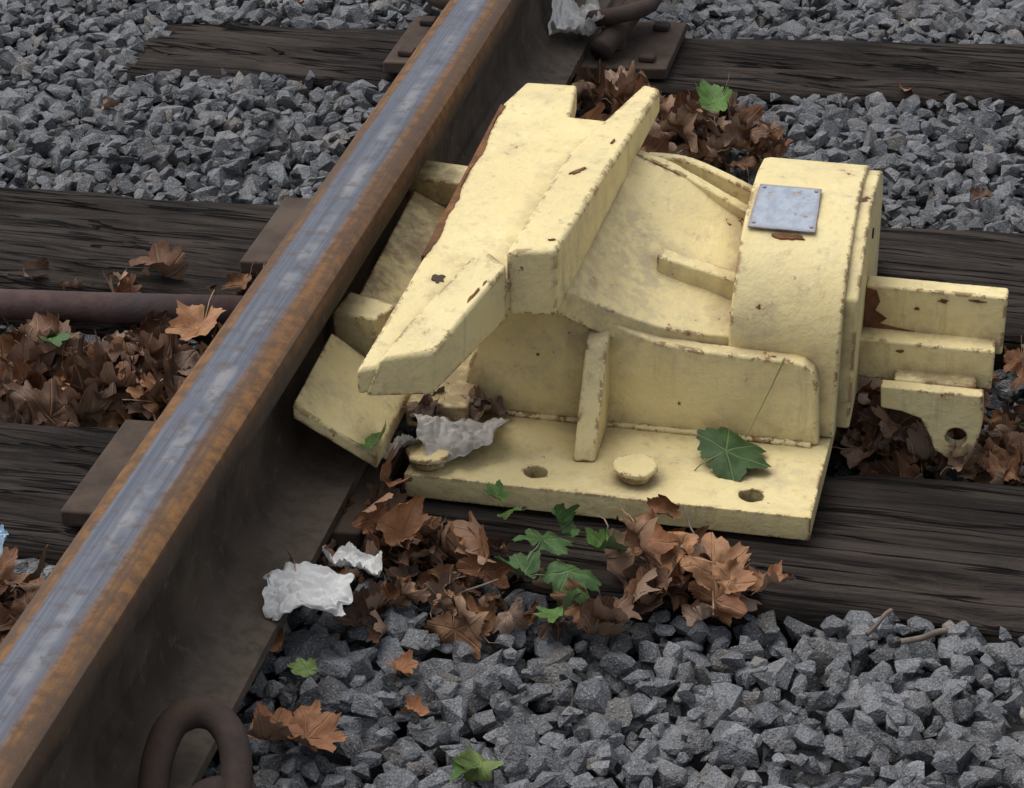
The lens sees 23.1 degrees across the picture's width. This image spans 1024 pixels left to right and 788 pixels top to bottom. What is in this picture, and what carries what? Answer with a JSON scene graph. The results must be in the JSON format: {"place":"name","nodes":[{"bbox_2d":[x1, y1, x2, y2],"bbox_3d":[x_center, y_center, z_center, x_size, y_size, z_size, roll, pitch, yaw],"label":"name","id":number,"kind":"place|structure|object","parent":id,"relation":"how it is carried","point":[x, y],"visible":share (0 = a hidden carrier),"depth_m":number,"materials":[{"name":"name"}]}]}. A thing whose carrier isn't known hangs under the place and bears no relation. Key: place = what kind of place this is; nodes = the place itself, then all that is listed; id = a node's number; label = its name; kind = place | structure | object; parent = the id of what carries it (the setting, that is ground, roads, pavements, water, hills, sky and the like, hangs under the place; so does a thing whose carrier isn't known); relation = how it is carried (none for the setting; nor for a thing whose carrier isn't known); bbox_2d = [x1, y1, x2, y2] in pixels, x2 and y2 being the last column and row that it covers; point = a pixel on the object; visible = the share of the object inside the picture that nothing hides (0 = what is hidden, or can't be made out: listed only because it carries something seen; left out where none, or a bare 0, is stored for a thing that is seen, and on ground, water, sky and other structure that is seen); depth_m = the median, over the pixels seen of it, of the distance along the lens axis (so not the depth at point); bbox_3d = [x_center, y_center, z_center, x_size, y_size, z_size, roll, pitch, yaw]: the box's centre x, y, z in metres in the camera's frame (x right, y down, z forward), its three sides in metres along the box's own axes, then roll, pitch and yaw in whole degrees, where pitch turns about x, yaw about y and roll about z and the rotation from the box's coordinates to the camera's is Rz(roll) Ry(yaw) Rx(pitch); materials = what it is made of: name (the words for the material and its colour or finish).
{"place":"outdoors","nodes":[
{"label":"outdoors","id":0,"kind":"place"},
{"bbox_2d":[0,0,1023,787],"bbox_3d":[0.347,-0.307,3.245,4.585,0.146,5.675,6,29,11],"label":"ballast gravel","id":1,"kind":"structure","parent":0,"point":[874,706],"depth_m":2.22,"materials":[{"name":"grey gravel"}]},
{"bbox_2d":[0,289,242,325],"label":"rusty rod","id":2,"kind":"object","parent":1,"relation":"on","point":[91,307],"visible":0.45,"depth_m":2.71,"materials":[{"name":"brown metal"}]},
{"bbox_2d":[0,0,613,787],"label":"steel rail","id":3,"kind":"object","parent":1,"relation":"on","point":[232,486],"visible":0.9,"depth_m":2.16,"materials":[{"name":"brown metal"}]},
{"bbox_2d":[548,0,603,35],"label":"crumpled paper","id":4,"kind":"object","parent":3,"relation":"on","point":[567,16],"visible":1,"depth_m":3.36,"materials":[{"name":"white paper"}]},
{"bbox_2d":[0,0,1023,752],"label":"dry leaves","id":5,"kind":"object","parent":1,"relation":"on","point":[116,378],"visible":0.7,"depth_m":2.50,"materials":[{"name":"brown plant"}]},
{"bbox_2d":[0,525,7,555],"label":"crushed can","id":6,"kind":"object","parent":5,"relation":"on","point":[3,534],"visible":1,"depth_m":2.21,"materials":[{"name":"blue metal"}]},
{"bbox_2d":[262,561,353,620],"bbox_3d":[-0.176,0.170,2.167,0.080,0.026,0.066,-2,29,-4],"label":"crumpled paper","id":7,"kind":"object","parent":5,"relation":"on","point":[289,588],"visible":1,"depth_m":2.16,"materials":[{"name":"white paper"}]},
{"bbox_2d":[322,541,381,576],"bbox_3d":[-0.138,0.145,2.200,0.056,0.030,0.044,13,31,22],"label":"crumpled paper","id":8,"kind":"object","parent":5,"relation":"on","point":[350,554],"visible":1,"depth_m":2.21,"materials":[{"name":"white paper"}]},
{"bbox_2d":[0,422,1023,688],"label":"railroad tie","id":9,"kind":"object","parent":1,"relation":"on","point":[938,552],"visible":0.3,"depth_m":2.33,"materials":[{"name":"brown wood"}]},
{"bbox_2d":[60,420,406,546],"bbox_3d":[-0.263,0.083,2.401,0.285,0.016,0.201,6,29,11],"label":"tie plate","id":10,"kind":"object","parent":9,"relation":"on","point":[91,490],"visible":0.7,"depth_m":2.38,"materials":[{"name":"brown metal"}]},
{"bbox_2d":[293,83,1008,540],"bbox_3d":[0.171,-0.120,2.528,0.650,0.281,0.685,6,29,11],"label":"derail device","id":11,"kind":"object","parent":9,"relation":"on","point":[611,313],"visible":0.97,"depth_m":2.42,"materials":[{"name":"beige paint"}]},
{"bbox_2d":[382,434,421,459],"bbox_3d":[-0.105,0.045,2.388,0.034,0.032,0.036,6,29,11],"label":"paper scrap","id":12,"kind":"object","parent":11,"relation":"on","point":[403,440],"visible":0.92,"depth_m":2.38,"materials":[{"name":"white paper"}]},
{"bbox_2d":[409,413,509,466],"bbox_3d":[-0.053,0.033,2.401,0.089,0.041,0.070,-16,33,-27],"label":"paper scrap","id":13,"kind":"object","parent":11,"relation":"on","point":[463,437],"visible":1,"depth_m":2.39,"materials":[{"name":"white paper"}]},
{"bbox_2d":[0,187,1023,387],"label":"railroad tie","id":14,"kind":"object","parent":1,"relation":"on","point":[88,238],"visible":0.23,"depth_m":2.89,"materials":[{"name":"brown wood"}]},
{"bbox_2d":[240,197,311,273],"bbox_3d":[-0.145,-0.177,2.875,0.306,0.016,0.179,3,29,5],"label":"tie plate","id":15,"kind":"object","parent":14,"relation":"on","point":[272,235],"visible":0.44,"depth_m":2.87,"materials":[{"name":"brown metal"}]},
{"bbox_2d":[29,77,1023,781],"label":"green leaves","id":16,"kind":"object","parent":1,"relation":"on","point":[737,455],"visible":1,"depth_m":2.26,"materials":[{"name":"green plant"}]},
{"bbox_2d":[745,358,784,436],"bbox_3d":[0.240,0.003,2.385,0.045,0.074,0.006,-18,33,-29],"label":"leaf stem","id":17,"kind":"object","parent":16,"relation":"on","point":[782,362],"visible":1,"depth_m":2.39,"materials":[{"name":"plant"}]},
{"bbox_2d":[115,24,1023,141],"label":"railroad tie","id":18,"kind":"object","parent":1,"relation":"on","point":[763,69],"visible":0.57,"depth_m":3.40,"materials":[{"name":"brown wood"}]},
{"bbox_2d":[383,0,686,79],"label":"tie plate","id":19,"kind":"object","parent":18,"relation":"on","point":[624,37],"visible":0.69,"depth_m":3.35,"materials":[{"name":"metal"}]},
{"bbox_2d":[433,505,947,644],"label":"twigs","id":20,"kind":"object","parent":1,"relation":"on","point":[922,637],"visible":0.98,"depth_m":2.19,"materials":[{"name":"brown wood"}]},
{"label":"railroad tie","id":21,"kind":"object","parent":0,"visible":0},
{"bbox_2d":[137,696,255,787],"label":"clip","id":22,"kind":"object","parent":21,"relation":"on","point":[220,722],"visible":1,"depth_m":1.93,"materials":[{"name":"metal"}]}
]}

